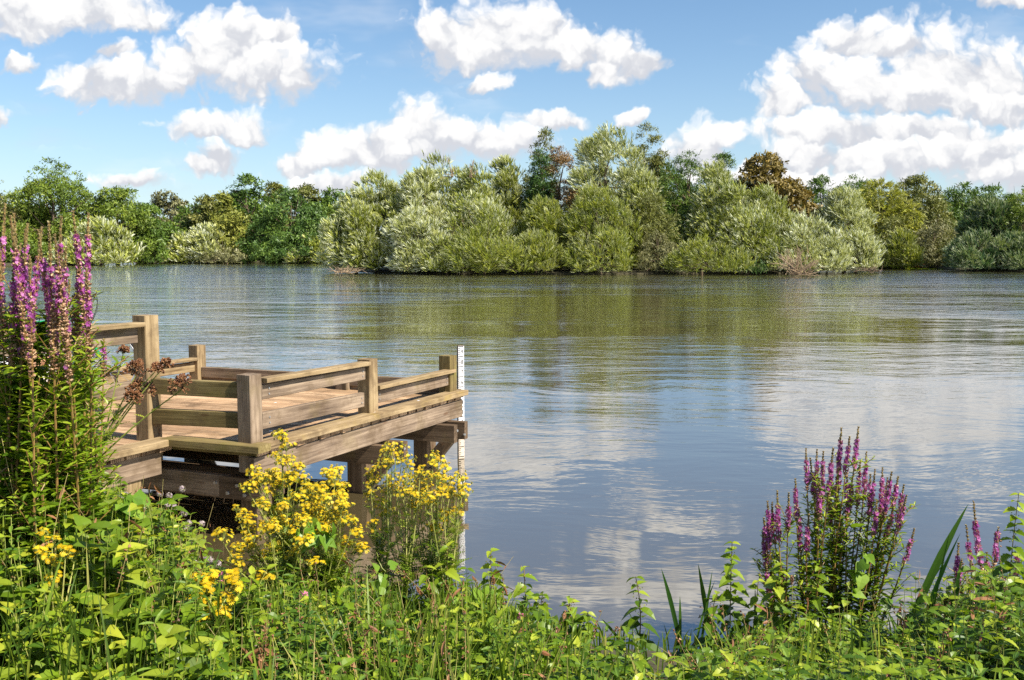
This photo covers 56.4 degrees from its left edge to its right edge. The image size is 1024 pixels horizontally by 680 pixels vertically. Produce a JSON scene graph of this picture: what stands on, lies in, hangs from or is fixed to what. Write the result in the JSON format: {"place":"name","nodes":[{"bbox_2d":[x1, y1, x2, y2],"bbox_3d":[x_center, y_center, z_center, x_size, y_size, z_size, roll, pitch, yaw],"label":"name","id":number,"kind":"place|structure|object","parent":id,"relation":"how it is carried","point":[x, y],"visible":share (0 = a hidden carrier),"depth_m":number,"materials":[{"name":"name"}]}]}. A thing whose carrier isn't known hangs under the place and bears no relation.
{"place":"outdoors","nodes":[
{"label":"outdoors","id":0,"kind":"place"},
{"bbox_2d":[0,0,1023,229],"label":"sky","id":1,"kind":"structure","parent":0,"point":[185,98],"materials":[{"name":"blue"}]},
{"bbox_2d":[0,476,1023,679],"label":"bank","id":2,"kind":"structure","parent":0,"point":[651,663],"depth_m":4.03,"materials":[{"name":"green plant"}]},
{"bbox_2d":[0,203,77,601],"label":"loosestrife plant","id":3,"kind":"object","parent":2,"relation":"on","point":[19,290],"visible":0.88,"depth_m":3.23,"materials":[{"name":"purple plant"}]},
{"bbox_2d":[0,303,87,567],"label":"plant","id":4,"kind":"object","parent":2,"relation":"on","point":[16,386],"visible":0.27,"depth_m":3.29,"materials":[{"name":"green plant"}]},
{"bbox_2d":[0,216,105,580],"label":"loosestrife plant","id":5,"kind":"object","parent":2,"relation":"on","point":[53,313],"visible":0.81,"depth_m":3.29,"materials":[{"name":"green plant"}]},
{"bbox_2d":[32,526,81,631],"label":"ragwort plant","id":6,"kind":"object","parent":2,"relation":"on","point":[68,551],"visible":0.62,"depth_m":3.01,"materials":[{"name":"yellow plant"}]},
{"bbox_2d":[11,322,107,561],"bbox_3d":[-1.695,0.497,3.494,0.400,1.156,0.576,1,5,10],"label":"plant","id":7,"kind":"object","parent":2,"relation":"on","point":[43,394],"visible":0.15,"depth_m":3.39,"materials":[{"name":"green plant"}]},
{"bbox_2d":[47,211,131,572],"bbox_3d":[-1.633,0.299,3.544,0.557,1.534,0.339,3,6,27],"label":"loosestrife plant","id":8,"kind":"object","parent":2,"relation":"on","point":[84,302],"visible":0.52,"depth_m":3.48,"materials":[{"name":"green plant"}]},
{"bbox_2d":[60,295,132,498],"bbox_3d":[-1.832,0.427,3.807,0.535,1.229,0.462,0,5,0],"label":"loosestrife plant","id":9,"kind":"object","parent":2,"relation":"on","point":[103,351],"visible":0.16,"depth_m":3.93,"materials":[{"name":"green plant"}]},
{"bbox_2d":[95,489,154,565],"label":"bindweed plant","id":10,"kind":"object","parent":2,"relation":"on","point":[139,497],"visible":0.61,"depth_m":3.58,"materials":[{"name":"green plant"}]},
{"bbox_2d":[89,344,191,489],"bbox_3d":[-1.675,0.513,4.071,0.674,0.997,0.171,0,5,0],"label":"dead umbellifer","id":11,"kind":"object","parent":2,"relation":"on","point":[136,392],"visible":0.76,"depth_m":4.04,"materials":[{"name":"brown plant"}]},
{"bbox_2d":[185,567,242,648],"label":"ragwort plant","id":12,"kind":"object","parent":2,"relation":"on","point":[230,598],"visible":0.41,"depth_m":3.56,"materials":[{"name":"yellow plant"}]},
{"bbox_2d":[211,488,325,600],"bbox_3d":[-1.065,0.980,4.311,0.490,0.680,0.331,0,5,0],"label":"ragwort plant","id":13,"kind":"object","parent":2,"relation":"on","point":[269,555],"visible":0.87,"depth_m":4.26,"materials":[{"name":"yellow plant"}]},
{"bbox_2d":[251,428,315,580],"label":"ragwort plant","id":14,"kind":"object","parent":2,"relation":"on","point":[289,478],"visible":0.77,"depth_m":4.53,"materials":[{"name":"yellow plant"}]},
{"bbox_2d":[238,464,350,588],"bbox_3d":[-1.009,0.954,4.549,0.518,0.772,0.316,0,5,0],"label":"ragwort plant","id":15,"kind":"object","parent":2,"relation":"on","point":[311,492],"visible":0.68,"depth_m":4.50,"materials":[{"name":"yellow plant"}]},
{"bbox_2d":[292,511,336,571],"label":"bindweed plant","id":16,"kind":"object","parent":2,"relation":"on","point":[326,540],"visible":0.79,"depth_m":4.27,"materials":[{"name":"green plant"}]},
{"bbox_2d":[299,486,370,604],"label":"ragwort plant","id":17,"kind":"object","parent":2,"relation":"on","point":[333,560],"visible":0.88,"depth_m":4.42,"materials":[{"name":"yellow plant"}]},
{"bbox_2d":[362,440,409,599],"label":"ragwort plant","id":18,"kind":"object","parent":2,"relation":"on","point":[378,548],"visible":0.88,"depth_m":4.59,"materials":[{"name":"green plant"}]},
{"bbox_2d":[371,452,433,614],"bbox_3d":[-0.533,0.971,4.551,0.318,0.886,0.329,0,5,0],"label":"ragwort plant","id":19,"kind":"object","parent":2,"relation":"on","point":[406,564],"visible":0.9,"depth_m":4.54,"materials":[{"name":"green plant"}]},
{"bbox_2d":[378,449,455,601],"bbox_3d":[-0.428,0.982,4.591,0.388,0.912,0.309,-2,6,-19],"label":"ragwort plant","id":20,"kind":"object","parent":2,"relation":"on","point":[428,561],"visible":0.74,"depth_m":4.58,"materials":[{"name":"yellow plant"}]},
{"bbox_2d":[418,469,473,607],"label":"ragwort plant","id":21,"kind":"object","parent":2,"relation":"on","point":[449,513],"visible":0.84,"depth_m":4.47,"materials":[{"name":"green plant"}]},
{"bbox_2d":[432,541,460,620],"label":"nettle plant","id":22,"kind":"object","parent":2,"relation":"on","point":[452,573],"visible":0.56,"depth_m":4.30,"materials":[{"name":"green plant"}]},
{"bbox_2d":[0,441,1021,679],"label":"dry stalks","id":23,"kind":"object","parent":2,"relation":"on","point":[373,628],"visible":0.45,"depth_m":3.27,"materials":[{"name":"plant"}]},
{"bbox_2d":[0,437,1023,679],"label":"undergrowth plants","id":24,"kind":"object","parent":2,"relation":"on","point":[285,668],"visible":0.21,"depth_m":3.17,"materials":[{"name":"green plant"}]},
{"bbox_2d":[0,430,1023,679],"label":"undergrowth nettles","id":25,"kind":"object","parent":2,"relation":"on","point":[670,670],"visible":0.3,"depth_m":3.20,"materials":[{"name":"green plant"}]},
{"bbox_2d":[0,436,1023,679],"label":"undergrowth herbs","id":26,"kind":"object","parent":2,"relation":"on","point":[169,637],"visible":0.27,"depth_m":3.05,"materials":[{"name":"green plant"}]},
{"bbox_2d":[621,576,659,651],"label":"nettle plant","id":27,"kind":"object","parent":2,"relation":"on","point":[650,644],"visible":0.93,"depth_m":4.35,"materials":[{"name":"green plant"}]},
{"bbox_2d":[661,565,714,653],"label":"iris plant","id":28,"kind":"object","parent":2,"relation":"on","point":[705,602],"visible":0.73,"depth_m":4.41,"materials":[{"name":"green plant"}]},
{"bbox_2d":[691,590,724,649],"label":"nettle plant","id":29,"kind":"object","parent":2,"relation":"on","point":[708,624],"visible":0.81,"depth_m":4.33,"materials":[{"name":"green plant"}]},
{"bbox_2d":[711,541,749,645],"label":"nettle plant","id":30,"kind":"object","parent":2,"relation":"on","point":[726,579],"visible":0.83,"depth_m":4.48,"materials":[{"name":"green plant"}]},
{"bbox_2d":[755,562,792,639],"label":"nettle plant","id":31,"kind":"object","parent":2,"relation":"on","point":[770,582],"visible":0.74,"depth_m":4.32,"materials":[{"name":"green plant"}]},
{"bbox_2d":[797,566,831,647],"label":"nettle plant","id":32,"kind":"object","parent":2,"relation":"on","point":[816,601],"visible":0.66,"depth_m":4.21,"materials":[{"name":"green plant"}]},
{"bbox_2d":[749,426,919,633],"bbox_3d":[1.585,1.020,4.704,0.848,1.190,0.442,0,5,0],"label":"loosestrife plant","id":33,"kind":"object","parent":2,"relation":"on","point":[837,551],"visible":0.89,"depth_m":4.70,"materials":[{"name":"purple plant"}]},
{"bbox_2d":[847,523,892,617],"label":"bindweed plant","id":34,"kind":"object","parent":2,"relation":"on","point":[859,579],"visible":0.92,"depth_m":4.48,"materials":[{"name":"green plant"}]},
{"bbox_2d":[896,505,967,642],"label":"iris plant","id":35,"kind":"object","parent":2,"relation":"on","point":[938,562],"visible":0.39,"depth_m":3.99,"materials":[{"name":"green plant"}]},
{"bbox_2d":[947,501,986,590],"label":"loosestrife plant","id":36,"kind":"object","parent":2,"relation":"on","point":[974,528],"visible":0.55,"depth_m":4.34,"materials":[{"name":"purple plant"}]},
{"bbox_2d":[987,492,1023,616],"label":"nettle plant","id":37,"kind":"object","parent":2,"relation":"on","point":[1018,552],"visible":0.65,"depth_m":4.10,"materials":[{"name":"green plant"}]},
{"bbox_2d":[2,261,1023,652],"bbox_3d":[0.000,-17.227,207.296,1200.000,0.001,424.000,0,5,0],"label":"lake water","id":38,"kind":"structure","parent":0,"point":[622,429],"depth_m":13.62,"materials":[{"name":"liquid"}]},
{"bbox_2d":[162,230,207,262],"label":"willow tree","id":39,"kind":"object","parent":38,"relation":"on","point":[175,245],"visible":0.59,"depth_m":157.00,"materials":[{"name":"green plant"}]},
{"bbox_2d":[0,314,467,536],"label":"jetty","id":40,"kind":"object","parent":38,"relation":"in","point":[357,415],"visible":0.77,"depth_m":7.33,"materials":[{"name":"wood"}]},
{"bbox_2d":[457,345,463,457],"bbox_3d":[-0.507,1.210,9.528,0.064,2.325,0.040,-2,6,-21],"label":"water level gauge","id":41,"kind":"object","parent":40,"relation":"attached to","point":[460,385],"visible":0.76,"depth_m":9.44,"materials":[{"name":"white plastic"}]},
{"bbox_2d":[281,232,326,263],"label":"willow tree","id":42,"kind":"object","parent":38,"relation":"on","point":[316,245],"visible":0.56,"depth_m":154.63,"materials":[{"name":"green plant"}]},
{"bbox_2d":[770,247,824,275],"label":"dead brushwood","id":43,"kind":"object","parent":38,"relation":"in","point":[793,271],"visible":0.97,"depth_m":78.15,"materials":[{"name":"brown wood"}]},
{"bbox_2d":[797,174,838,211],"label":"broadleaf tree","id":44,"kind":"object","parent":38,"relation":"on","point":[819,183],"visible":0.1,"depth_m":130.26,"materials":[{"name":"green plant"}]},
{"bbox_2d":[803,236,855,273],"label":"willow tree","id":45,"kind":"object","parent":38,"relation":"on","point":[840,250],"visible":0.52,"depth_m":84.31,"materials":[{"name":"green plant"}]},
{"bbox_2d":[838,225,883,272],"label":"willow tree","id":46,"kind":"object","parent":38,"relation":"on","point":[864,254],"visible":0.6,"depth_m":87.45,"materials":[{"name":"green plant"}]},
{"bbox_2d":[3,260,1023,271],"bbox_3d":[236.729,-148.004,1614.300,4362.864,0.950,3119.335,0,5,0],"label":"bank","id":47,"kind":"structure","parent":0,"point":[937,267],"depth_m":105.13,"materials":[{"name":"green plant"}]},
{"bbox_2d":[11,157,101,247],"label":"broadleaf tree","id":48,"kind":"object","parent":47,"relation":"on","point":[30,202],"visible":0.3,"depth_m":146.71,"materials":[{"name":"green plant"}]},
{"bbox_2d":[0,175,120,263],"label":"broadleaf tree","id":49,"kind":"object","parent":47,"relation":"on","point":[67,225],"visible":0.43,"depth_m":142.84,"materials":[{"name":"green plant"}]},
{"bbox_2d":[44,237,106,264],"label":"willow tree","id":50,"kind":"object","parent":47,"relation":"on","point":[69,244],"visible":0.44,"depth_m":133.85,"materials":[{"name":"green plant"}]},
{"bbox_2d":[47,214,145,264],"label":"willow tree","id":51,"kind":"object","parent":47,"relation":"on","point":[114,249],"visible":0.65,"depth_m":136.63,"materials":[{"name":"green plant"}]},
{"bbox_2d":[62,185,161,263],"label":"broadleaf tree","id":52,"kind":"object","parent":47,"relation":"on","point":[108,208],"visible":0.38,"depth_m":150.05,"materials":[{"name":"green plant"}]},
{"bbox_2d":[118,202,185,263],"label":"broadleaf tree","id":53,"kind":"object","parent":47,"relation":"on","point":[161,230],"visible":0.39,"depth_m":155.21,"materials":[{"name":"green plant"}]},
{"bbox_2d":[146,189,190,226],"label":"broadleaf tree","id":54,"kind":"object","parent":47,"relation":"on","point":[162,203],"visible":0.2,"depth_m":193.79,"materials":[{"name":"green plant"}]},
{"bbox_2d":[182,193,220,262],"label":"broadleaf tree","id":55,"kind":"object","parent":47,"relation":"on","point":[206,205],"visible":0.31,"depth_m":169.32,"materials":[{"name":"green plant"}]},
{"bbox_2d":[175,221,233,262],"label":"willow tree","id":56,"kind":"object","parent":47,"relation":"on","point":[203,239],"visible":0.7,"depth_m":156.82,"materials":[{"name":"green plant"}]},
{"bbox_2d":[196,237,248,263],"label":"broadleaf tree","id":57,"kind":"object","parent":47,"relation":"on","point":[224,257],"visible":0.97,"depth_m":152.69,"materials":[{"name":"green plant"}]},
{"bbox_2d":[206,190,240,262],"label":"broadleaf tree","id":58,"kind":"object","parent":47,"relation":"on","point":[222,198],"visible":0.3,"depth_m":165.71,"materials":[{"name":"green plant"}]},
{"bbox_2d":[210,209,253,262],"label":"broadleaf tree","id":59,"kind":"object","parent":47,"relation":"on","point":[234,219],"visible":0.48,"depth_m":159.41,"materials":[{"name":"green plant"}]},
{"bbox_2d":[221,172,290,260],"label":"broadleaf tree","id":60,"kind":"object","parent":47,"relation":"on","point":[244,180],"visible":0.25,"depth_m":171.88,"materials":[{"name":"green plant"}]},
{"bbox_2d":[234,215,287,263],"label":"broadleaf tree","id":61,"kind":"object","parent":47,"relation":"on","point":[262,230],"visible":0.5,"depth_m":155.45,"materials":[{"name":"green plant"}]},
{"bbox_2d":[246,187,333,263],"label":"broadleaf tree","id":62,"kind":"object","parent":47,"relation":"on","point":[309,218],"visible":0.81,"depth_m":155.24,"materials":[{"name":"green plant"}]},
{"bbox_2d":[844,177,927,267],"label":"willow tree","id":63,"kind":"object","parent":47,"relation":"on","point":[883,212],"visible":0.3,"depth_m":117.44,"materials":[{"name":"green plant"}]},
{"bbox_2d":[881,225,925,268],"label":"willow tree","id":64,"kind":"object","parent":47,"relation":"on","point":[903,247],"visible":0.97,"depth_m":107.44,"materials":[{"name":"green plant"}]},
{"bbox_2d":[877,171,942,227],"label":"broadleaf tree","id":65,"kind":"object","parent":47,"relation":"on","point":[909,183],"visible":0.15,"depth_m":133.50,"materials":[{"name":"green plant"}]},
{"bbox_2d":[906,189,958,250],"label":"broadleaf tree","id":66,"kind":"object","parent":47,"relation":"on","point":[934,208],"visible":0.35,"depth_m":121.38,"materials":[{"name":"green plant"}]},
{"bbox_2d":[912,217,956,267],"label":"broadleaf tree","id":67,"kind":"object","parent":47,"relation":"on","point":[931,258],"visible":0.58,"depth_m":110.94,"materials":[{"name":"green plant"}]},
{"bbox_2d":[934,181,1000,216],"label":"broadleaf tree","id":68,"kind":"object","parent":47,"relation":"on","point":[957,195],"visible":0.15,"depth_m":137.81,"materials":[{"name":"green plant"}]},
{"bbox_2d":[940,227,1021,270],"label":"willow tree","id":69,"kind":"object","parent":47,"relation":"on","point":[961,253],"visible":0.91,"depth_m":96.23,"materials":[{"name":"green plant"}]},
{"bbox_2d":[952,192,1023,250],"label":"willow tree","id":70,"kind":"object","parent":47,"relation":"on","point":[988,212],"visible":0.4,"depth_m":102.03,"materials":[{"name":"green plant"}]},
{"bbox_2d":[981,229,1023,269],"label":"willow tree","id":71,"kind":"object","parent":47,"relation":"on","point":[1016,239],"visible":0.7,"depth_m":95.25,"materials":[{"name":"green plant"}]},
{"bbox_2d":[983,189,1023,266],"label":"broadleaf tree","id":72,"kind":"object","parent":47,"relation":"on","point":[1017,209],"visible":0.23,"depth_m":100.81,"materials":[{"name":"green plant"}]},
{"bbox_2d":[334,266,832,274],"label":"island","id":73,"kind":"structure","parent":0,"point":[552,271],"depth_m":85.55,"materials":[{"name":"soil"}]},
{"bbox_2d":[312,197,390,272],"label":"willow tree","id":74,"kind":"object","parent":73,"relation":"on","point":[359,229],"visible":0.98,"depth_m":86.68,"materials":[{"name":"green plant"}]},
{"bbox_2d":[330,167,402,272],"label":"willow tree","id":75,"kind":"object","parent":73,"relation":"on","point":[379,200],"visible":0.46,"depth_m":89.19,"materials":[{"name":"green plant"}]},
{"bbox_2d":[378,201,446,273],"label":"willow tree","id":76,"kind":"object","parent":73,"relation":"on","point":[411,224],"visible":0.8,"depth_m":84.47,"materials":[{"name":"green plant"}]},
{"bbox_2d":[387,164,463,269],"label":"willow tree","id":77,"kind":"object","parent":73,"relation":"on","point":[411,186],"visible":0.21,"depth_m":87.69,"materials":[{"name":"green plant"}]},
{"bbox_2d":[406,226,471,273],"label":"willow tree","id":78,"kind":"object","parent":73,"relation":"on","point":[430,265],"visible":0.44,"depth_m":82.97,"materials":[{"name":"green plant"}]},
{"bbox_2d":[407,149,484,268],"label":"willow tree","id":79,"kind":"object","parent":73,"relation":"on","point":[437,186],"visible":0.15,"depth_m":92.89,"materials":[{"name":"green plant"}]},
{"bbox_2d":[430,187,517,270],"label":"willow tree","id":80,"kind":"object","parent":73,"relation":"on","point":[478,203],"visible":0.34,"depth_m":85.90,"materials":[{"name":"green plant"}]},
{"bbox_2d":[444,157,514,239],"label":"willow tree","id":81,"kind":"object","parent":73,"relation":"on","point":[483,186],"visible":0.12,"depth_m":91.81,"materials":[{"name":"green plant"}]},
{"bbox_2d":[433,203,533,273],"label":"willow tree","id":82,"kind":"object","parent":73,"relation":"on","point":[483,257],"visible":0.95,"depth_m":81.27,"materials":[{"name":"green plant"}]},
{"bbox_2d":[486,154,525,239],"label":"willow tree","id":83,"kind":"object","parent":73,"relation":"on","point":[506,182],"visible":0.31,"depth_m":99.83,"materials":[{"name":"green plant"}]},
{"bbox_2d":[503,227,564,273],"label":"willow tree","id":84,"kind":"object","parent":73,"relation":"on","point":[543,255],"visible":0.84,"depth_m":83.05,"materials":[{"name":"green plant"}]},
{"bbox_2d":[515,146,559,268],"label":"broadleaf tree","id":85,"kind":"object","parent":73,"relation":"on","point":[538,182],"visible":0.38,"depth_m":95.41,"materials":[{"name":"green plant"}]},
{"bbox_2d":[520,126,561,202],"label":"broadleaf tree","id":86,"kind":"object","parent":73,"relation":"on","point":[544,134],"visible":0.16,"depth_m":100.03,"materials":[{"name":"green plant"}]},
{"bbox_2d":[512,193,580,269],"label":"willow tree","id":87,"kind":"object","parent":73,"relation":"on","point":[541,214],"visible":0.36,"depth_m":86.72,"materials":[{"name":"green plant"}]},
{"bbox_2d":[541,145,581,228],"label":"broadleaf tree","id":88,"kind":"object","parent":73,"relation":"on","point":[561,159],"visible":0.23,"depth_m":98.61,"materials":[{"name":"green plant"}]},
{"bbox_2d":[560,213,636,274],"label":"willow tree","id":89,"kind":"object","parent":73,"relation":"on","point":[586,254],"visible":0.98,"depth_m":82.68,"materials":[{"name":"green plant"}]},
{"bbox_2d":[553,180,644,270],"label":"willow tree","id":90,"kind":"object","parent":73,"relation":"on","point":[596,202],"visible":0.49,"depth_m":85.64,"materials":[{"name":"green plant"}]},
{"bbox_2d":[563,120,660,247],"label":"willow tree","id":91,"kind":"object","parent":73,"relation":"on","point":[594,148],"visible":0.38,"depth_m":93.28,"materials":[{"name":"green plant"}]},
{"bbox_2d":[607,167,679,269],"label":"willow tree","id":92,"kind":"object","parent":73,"relation":"on","point":[635,183],"visible":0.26,"depth_m":90.89,"materials":[{"name":"green plant"}]},
{"bbox_2d":[624,121,668,190],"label":"broadleaf tree","id":93,"kind":"object","parent":73,"relation":"on","point":[652,139],"visible":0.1,"depth_m":101.22,"materials":[{"name":"green plant"}]},
{"bbox_2d":[628,191,681,269],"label":"broadleaf tree","id":94,"kind":"object","parent":73,"relation":"on","point":[654,200],"visible":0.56,"depth_m":87.20,"materials":[{"name":"green plant"}]},
{"bbox_2d":[634,228,685,272],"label":"broadleaf tree","id":95,"kind":"object","parent":73,"relation":"on","point":[646,244],"visible":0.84,"depth_m":84.98,"materials":[{"name":"green plant"}]},
{"bbox_2d":[656,149,726,268],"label":"broadleaf tree","id":96,"kind":"object","parent":73,"relation":"on","point":[680,192],"visible":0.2,"depth_m":96.75,"materials":[{"name":"green plant"}]},
{"bbox_2d":[660,232,755,274],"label":"willow tree","id":97,"kind":"object","parent":73,"relation":"on","point":[687,253],"visible":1,"depth_m":82.20,"materials":[{"name":"green plant"}]},
{"bbox_2d":[681,158,757,268],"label":"willow tree","id":98,"kind":"object","parent":73,"relation":"on","point":[727,197],"visible":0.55,"depth_m":88.51,"materials":[{"name":"green plant"}]},
{"bbox_2d":[700,198,810,271],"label":"willow tree","id":99,"kind":"object","parent":73,"relation":"on","point":[760,216],"visible":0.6,"depth_m":84.81,"materials":[{"name":"green plant"}]},
{"bbox_2d":[728,149,794,228],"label":"broadleaf tree","id":100,"kind":"object","parent":73,"relation":"on","point":[756,171],"visible":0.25,"depth_m":94.40,"materials":[{"name":"brown plant"}]},
{"bbox_2d":[734,181,797,268],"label":"willow tree","id":101,"kind":"object","parent":73,"relation":"on","point":[764,193],"visible":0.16,"depth_m":89.27,"materials":[{"name":"green plant"}]},
{"bbox_2d":[759,175,831,268],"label":"broadleaf tree","id":102,"kind":"object","parent":73,"relation":"on","point":[798,191],"visible":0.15,"depth_m":93.46,"materials":[{"name":"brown plant"}]},
{"bbox_2d":[752,209,856,273],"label":"willow tree","id":103,"kind":"object","parent":73,"relation":"on","point":[803,229],"visible":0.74,"depth_m":84.19,"materials":[{"name":"green plant"}]},
{"bbox_2d":[813,185,886,271],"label":"willow tree","id":104,"kind":"object","parent":73,"relation":"on","point":[847,217],"visible":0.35,"depth_m":91.37,"materials":[{"name":"green plant"}]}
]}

